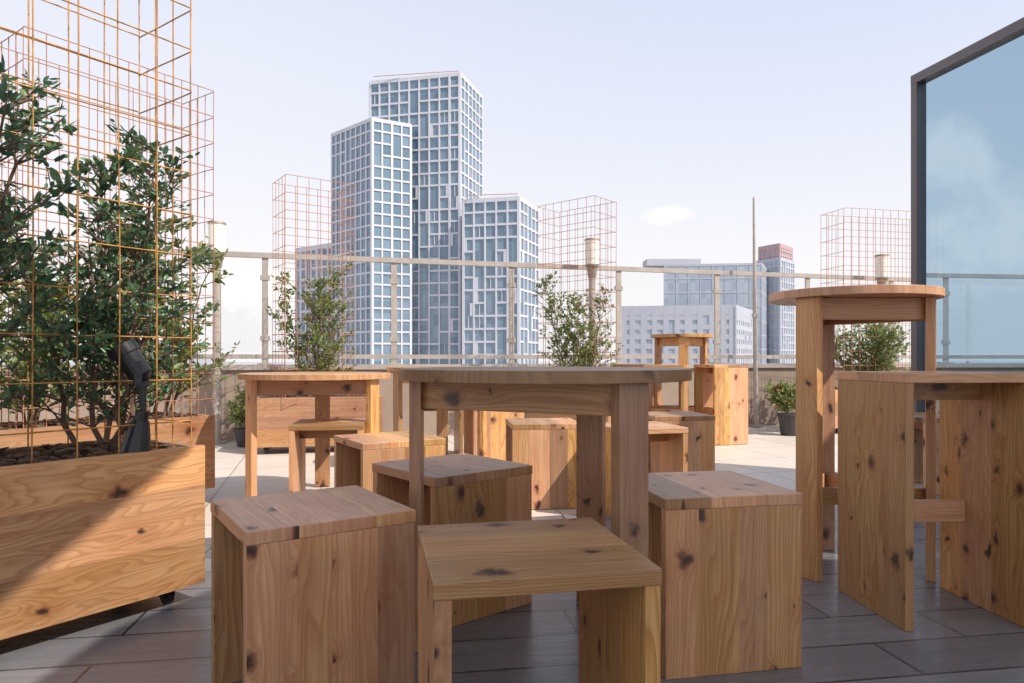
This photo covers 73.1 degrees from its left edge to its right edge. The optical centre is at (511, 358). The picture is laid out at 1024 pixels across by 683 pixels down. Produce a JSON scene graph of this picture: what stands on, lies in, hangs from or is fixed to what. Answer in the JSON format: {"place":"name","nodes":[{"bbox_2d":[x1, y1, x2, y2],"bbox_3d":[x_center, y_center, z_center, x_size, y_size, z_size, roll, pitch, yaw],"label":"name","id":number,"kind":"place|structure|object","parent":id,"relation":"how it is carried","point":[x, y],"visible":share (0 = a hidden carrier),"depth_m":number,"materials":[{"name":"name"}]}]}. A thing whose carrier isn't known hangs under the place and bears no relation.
{"place":"outdoors","nodes":[
{"label":"outdoors","id":0,"kind":"place"},
{"bbox_2d":[0,363,910,441],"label":"parapet wall","id":1,"kind":"structure","parent":0,"point":[775,373],"depth_m":7.05,"materials":[{"name":"paint"}]},
{"bbox_2d":[2,244,910,364],"bbox_3d":[1.766,-0.489,8.001,24.060,1.103,0.120,0,0,-16],"label":"glass railing","id":2,"kind":"object","parent":1,"relation":"on","point":[265,356],"visible":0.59,"depth_m":7.49,"materials":[{"name":"metal"}]},
{"bbox_2d":[0,495,1023,682],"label":"dark plank floor","id":3,"kind":"structure","parent":0,"point":[952,638],"depth_m":1.93,"materials":[{"name":"tile"}]},
{"bbox_2d":[0,439,204,639],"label":"wooden planter","id":4,"kind":"object","parent":3,"relation":"on","point":[97,529],"visible":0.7,"depth_m":2.02,"materials":[{"name":"brown wood"}]},
{"bbox_2d":[0,54,105,409],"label":"olive shrub","id":5,"kind":"object","parent":4,"relation":"on","point":[15,144],"visible":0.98,"depth_m":1.93,"materials":[{"name":"green plant"}]},
{"bbox_2d":[0,0,191,462],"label":"wire trellis","id":6,"kind":"object","parent":4,"relation":"on","point":[156,251],"visible":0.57,"depth_m":2.18,"materials":[{"name":"brown metal"}]},
{"bbox_2d":[0,118,218,456],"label":"olive shrub","id":7,"kind":"object","parent":4,"relation":"on","point":[95,318],"visible":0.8,"depth_m":2.18,"materials":[{"name":"green plant"}]},
{"bbox_2d":[107,339,151,452],"bbox_3d":[-1.185,0.131,2.140,0.125,0.385,0.091,0,0,-20],"label":"garden spotlight","id":8,"kind":"object","parent":4,"relation":"on","point":[134,365],"visible":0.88,"depth_m":2.12,"materials":[{"name":"black plastic"}]},
{"bbox_2d":[210,485,415,682],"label":"wooden stool","id":9,"kind":"object","parent":3,"relation":"on","point":[313,586],"visible":1,"depth_m":1.52,"materials":[{"name":"brown wood"}]},
{"bbox_2d":[334,431,445,491],"bbox_3d":[-0.550,0.575,3.080,0.380,0.450,0.380,0,0,-32],"label":"wooden stool","id":10,"kind":"object","parent":3,"relation":"on","point":[356,456],"visible":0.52,"depth_m":3.00,"materials":[{"name":"brown wood"}]},
{"bbox_2d":[372,453,531,626],"bbox_3d":[-0.200,0.575,2.280,0.380,0.450,0.380,0,0,-40],"label":"wooden stool","id":11,"kind":"object","parent":3,"relation":"on","point":[461,488],"visible":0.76,"depth_m":2.17,"materials":[{"name":"brown wood"}]},
{"bbox_2d":[417,517,661,682],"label":"wooden stool","id":12,"kind":"object","parent":3,"relation":"on","point":[615,581],"visible":1,"depth_m":1.21,"materials":[{"name":"brown wood"}]},
{"bbox_2d":[399,366,691,652],"bbox_3d":[0.090,0.414,1.930,0.800,0.772,0.799,0,0,0],"label":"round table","id":13,"kind":"object","parent":3,"relation":"on","point":[591,398],"visible":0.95,"depth_m":1.69,"materials":[{"name":"brown wood"}]},
{"bbox_2d":[606,421,687,515],"bbox_3d":[0.660,0.575,3.620,0.380,0.450,0.380,0,0,-14],"label":"wooden stool","id":14,"kind":"object","parent":3,"relation":"on","point":[669,447],"visible":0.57,"depth_m":3.54,"materials":[{"name":"brown wood"}]},
{"bbox_2d":[648,470,802,679],"bbox_3d":[0.530,0.575,1.935,0.380,0.450,0.380,0,0,-11],"label":"wooden stool","id":15,"kind":"object","parent":3,"relation":"on","point":[725,551],"visible":0.8,"depth_m":1.75,"materials":[{"name":"brown wood"}]},
{"bbox_2d":[769,284,944,581],"bbox_3d":[1.300,0.275,2.635,0.600,1.050,0.600,0,0,0],"label":"round table","id":16,"kind":"object","parent":3,"relation":"on","point":[821,312],"visible":0.96,"depth_m":2.50,"materials":[{"name":"brown wood"}]},
{"bbox_2d":[914,412,939,494],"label":"wooden stool","id":17,"kind":"object","parent":3,"relation":"on","point":[919,447],"visible":0.06,"depth_m":4.29,"materials":[{"name":"brown wood"}]},
{"bbox_2d":[837,371,1023,630],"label":"bar stool","id":18,"kind":"object","parent":3,"relation":"on","point":[976,510],"visible":1,"depth_m":2.18,"materials":[{"name":"brown wood"}]},
{"bbox_2d":[911,17,1023,412],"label":"glass wind screen","id":19,"kind":"object","parent":3,"relation":"on","point":[967,178],"visible":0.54,"depth_m":4.19,"materials":[{"name":"blue glass"}]},
{"bbox_2d":[0,0,1023,361],"label":"sky","id":20,"kind":"structure","parent":0,"point":[679,114],"materials":[{"name":"white"}]},
{"bbox_2d":[182,362,910,364],"bbox_3d":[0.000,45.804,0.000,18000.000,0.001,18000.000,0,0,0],"label":"ground","id":21,"kind":"structure","parent":0,"point":[244,363],"depth_m":7336.57,"materials":[{"name":"grey"}]},
{"bbox_2d":[296,70,538,363],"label":"apartment tower","id":22,"kind":"structure","parent":21,"relation":"on","point":[407,158],"depth_m":199.83,"materials":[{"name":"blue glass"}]},
{"bbox_2d":[2,359,899,364],"bbox_3d":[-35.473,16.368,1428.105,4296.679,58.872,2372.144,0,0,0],"label":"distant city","id":23,"kind":"object","parent":21,"relation":"on","point":[202,361],"depth_m":1665.88,"materials":[{"name":"grey"}]},
{"bbox_2d":[621,259,766,363],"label":"office building","id":24,"kind":"structure","parent":21,"relation":"on","point":[687,307],"depth_m":261.61,"materials":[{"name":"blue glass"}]},
{"bbox_2d":[756,243,794,362],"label":"residential tower","id":25,"kind":"structure","parent":21,"relation":"on","point":[777,257],"depth_m":322.49,"materials":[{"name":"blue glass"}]},
{"bbox_2d":[205,425,922,537],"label":"terrace floor","id":26,"kind":"structure","parent":0,"point":[766,453],"depth_m":5.17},
{"bbox_2d":[0,411,214,488],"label":"wooden planter","id":27,"kind":"object","parent":26,"relation":"on","point":[203,429],"visible":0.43,"depth_m":3.70,"materials":[{"name":"brown wood"}]},
{"bbox_2d":[0,234,112,427],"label":"olive shrub","id":28,"kind":"object","parent":27,"relation":"on","point":[20,366],"visible":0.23,"depth_m":3.25,"materials":[{"name":"green plant"}]},
{"bbox_2d":[0,26,214,428],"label":"wire trellis","id":29,"kind":"object","parent":27,"relation":"on","point":[59,222],"visible":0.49,"depth_m":3.72,"materials":[{"name":"brown metal"}]},
{"bbox_2d":[83,209,239,417],"bbox_3d":[-1.981,-0.235,3.873,0.795,1.228,0.687,0,0,0],"label":"olive shrub","id":30,"kind":"object","parent":27,"relation":"on","point":[185,354],"visible":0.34,"depth_m":3.88,"materials":[{"name":"green plant"}]},
{"bbox_2d":[207,221,226,443],"bbox_3d":[-2.784,-0.240,6.510,0.180,2.080,0.180,0,0,0],"label":"street lamp","id":31,"kind":"object","parent":26,"relation":"on","point":[219,235],"visible":0.6,"depth_m":6.48,"materials":[{"name":"metal"}]},
{"bbox_2d":[222,384,257,446],"bbox_3d":[-2.405,0.516,6.267,0.439,0.569,0.507,0,0,-12],"label":"potted plant","id":32,"kind":"object","parent":26,"relation":"on","point":[238,415],"visible":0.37,"depth_m":6.20,"materials":[{"name":"green plant"}]},
{"bbox_2d":[237,372,390,496],"bbox_3d":[-1.120,0.442,3.950,0.840,0.714,0.840,0,0,0],"label":"round table","id":33,"kind":"object","parent":26,"relation":"on","point":[321,386],"visible":0.96,"depth_m":3.75,"materials":[{"name":"brown wood"}]},
{"bbox_2d":[257,394,382,452],"bbox_3d":[-1.680,0.558,6.050,1.050,0.481,0.450,0,0,-14],"label":"wooden planter","id":34,"kind":"object","parent":26,"relation":"on","point":[276,417],"visible":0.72,"depth_m":5.78,"materials":[{"name":"brown wood"}]},
{"bbox_2d":[265,262,360,371],"bbox_3d":[-1.691,-0.238,6.002,0.792,1.255,0.873,0,0,-44],"label":"olive shrub","id":35,"kind":"object","parent":34,"relation":"on","point":[323,359],"visible":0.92,"depth_m":5.94,"materials":[{"name":"green plant"}]},
{"bbox_2d":[272,174,354,404],"bbox_3d":[-1.740,-0.571,6.050,0.612,1.920,0.372,0,0,-35],"label":"wire trellis","id":36,"kind":"object","parent":34,"relation":"on","point":[308,264],"visible":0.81,"depth_m":6.02,"materials":[{"name":"brown metal"}]},
{"bbox_2d":[288,418,365,491],"bbox_3d":[-1.000,0.575,3.800,0.380,0.450,0.380,0,0,-8],"label":"wooden stool","id":37,"kind":"object","parent":26,"relation":"on","point":[301,431],"visible":0.6,"depth_m":3.70,"materials":[{"name":"brown wood"}]},
{"bbox_2d":[387,366,485,456],"bbox_3d":[-0.520,0.432,5.100,0.800,0.734,0.800,0,0,0],"label":"round table","id":38,"kind":"object","parent":26,"relation":"on","point":[442,422],"visible":0.32,"depth_m":4.91,"materials":[{"name":"brown wood"}]},
{"bbox_2d":[424,409,462,453],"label":"wooden stool","id":39,"kind":"object","parent":26,"relation":"on","point":[458,431],"visible":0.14,"depth_m":5.67,"materials":[{"name":"brown wood"}]},
{"bbox_2d":[464,410,523,459],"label":"wooden stool","id":40,"kind":"object","parent":26,"relation":"on","point":[495,435],"visible":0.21,"depth_m":4.97,"materials":[{"name":"brown wood"}]},
{"bbox_2d":[505,418,575,508],"bbox_3d":[0.170,0.575,3.850,0.380,0.450,0.380,0,0,-6],"label":"wooden stool","id":41,"kind":"object","parent":26,"relation":"on","point":[545,448],"visible":0.69,"depth_m":3.67,"materials":[{"name":"brown wood"}]},
{"bbox_2d":[526,413,610,421],"bbox_3d":[0.660,0.559,6.850,1.000,0.481,0.450,0,0,42],"label":"wooden planter","id":42,"kind":"object","parent":26,"relation":"on","point":[544,415],"depth_m":6.78,"materials":[{"name":"brown wood"}]},
{"bbox_2d":[538,195,616,366],"bbox_3d":[0.640,-0.571,6.850,0.712,1.920,0.372,0,0,42],"label":"wire trellis","id":43,"kind":"object","parent":42,"relation":"on","point":[586,274],"visible":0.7,"depth_m":6.75,"materials":[{"name":"brown metal"}]},
{"bbox_2d":[531,271,623,366],"bbox_3d":[0.673,-0.238,6.844,0.858,1.256,0.866,0,0,40],"label":"olive shrub","id":44,"kind":"object","parent":42,"relation":"on","point":[580,360],"visible":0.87,"depth_m":6.75,"materials":[{"name":"green plant"}]},
{"bbox_2d":[584,238,598,364],"bbox_3d":[0.873,-0.250,7.525,0.180,2.100,0.180,0,0,0],"label":"street lamp","id":45,"kind":"object","parent":26,"relation":"on","point":[593,253],"visible":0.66,"depth_m":7.49,"materials":[{"name":"metal"}]},
{"bbox_2d":[610,364,654,407],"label":"bar stool","id":46,"kind":"object","parent":26,"relation":"on","point":[629,365],"visible":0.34,"depth_m":6.89,"materials":[{"name":"brown wood"}]},
{"bbox_2d":[644,364,687,411],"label":"bar stool","id":47,"kind":"object","parent":26,"relation":"on","point":[684,395],"visible":0.31,"depth_m":6.31,"materials":[{"name":"brown wood"}]},
{"bbox_2d":[648,411,714,472],"bbox_3d":[1.020,0.575,4.350,0.380,0.450,0.380,0,0,-8],"label":"wooden stool","id":48,"kind":"object","parent":26,"relation":"on","point":[701,441],"visible":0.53,"depth_m":4.18,"materials":[{"name":"brown wood"}]},
{"bbox_2d":[650,334,713,411],"bbox_3d":[1.660,0.285,6.750,0.600,1.030,0.600,0,0,0],"label":"round table","id":49,"kind":"object","parent":26,"relation":"on","point":[683,342],"visible":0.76,"depth_m":6.68,"materials":[{"name":"brown wood"}]},
{"bbox_2d":[694,364,747,444],"bbox_3d":[1.980,0.430,6.550,0.360,0.740,0.360,0,0,-16],"label":"bar stool","id":50,"kind":"object","parent":26,"relation":"on","point":[721,393],"visible":0.91,"depth_m":6.39,"materials":[{"name":"brown wood"}]},
{"bbox_2d":[748,197,763,426],"bbox_3d":[2.859,-0.540,8.076,0.180,2.680,0.180,0,0,0],"label":"steel mast","id":51,"kind":"object","parent":26,"relation":"on","point":[755,369],"visible":1,"depth_m":8.06,"materials":[{"name":"grey metal"}]},
{"bbox_2d":[762,379,795,435],"bbox_3d":[2.895,0.499,7.263,0.508,0.602,0.390,0,0,-41],"label":"potted plant","id":52,"kind":"object","parent":26,"relation":"on","point":[782,400],"visible":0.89,"depth_m":7.19,"materials":[{"name":"green plant"}]},
{"bbox_2d":[835,387,837,432],"bbox_3d":[4.050,0.559,7.650,1.400,0.481,0.450,0,0,-12],"label":"wooden planter","id":53,"kind":"object","parent":26,"relation":"on","point":[836,407],"visible":0.04,"depth_m":7.29,"materials":[{"name":"brown wood"}]},
{"bbox_2d":[821,208,910,378],"bbox_3d":[4.100,-0.606,7.650,1.262,1.990,0.392,0,0,-12],"label":"wire trellis","id":54,"kind":"object","parent":53,"relation":"on","point":[867,257],"visible":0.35,"depth_m":7.61,"materials":[{"name":"brown metal"}]},
{"bbox_2d":[835,322,910,374],"bbox_3d":[3.879,-0.047,7.601,0.958,0.873,0.827,0,0,19],"label":"olive shrub","id":55,"kind":"object","parent":53,"relation":"on","point":[891,336],"visible":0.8,"depth_m":7.46,"materials":[{"name":"green plant"}]},
{"bbox_2d":[874,254,888,370],"bbox_3d":[4.585,-0.240,8.555,0.180,2.080,0.180,0,0,0],"label":"street lamp","id":56,"kind":"object","parent":26,"relation":"on","point":[881,259],"visible":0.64,"depth_m":8.50,"materials":[{"name":"metal"}]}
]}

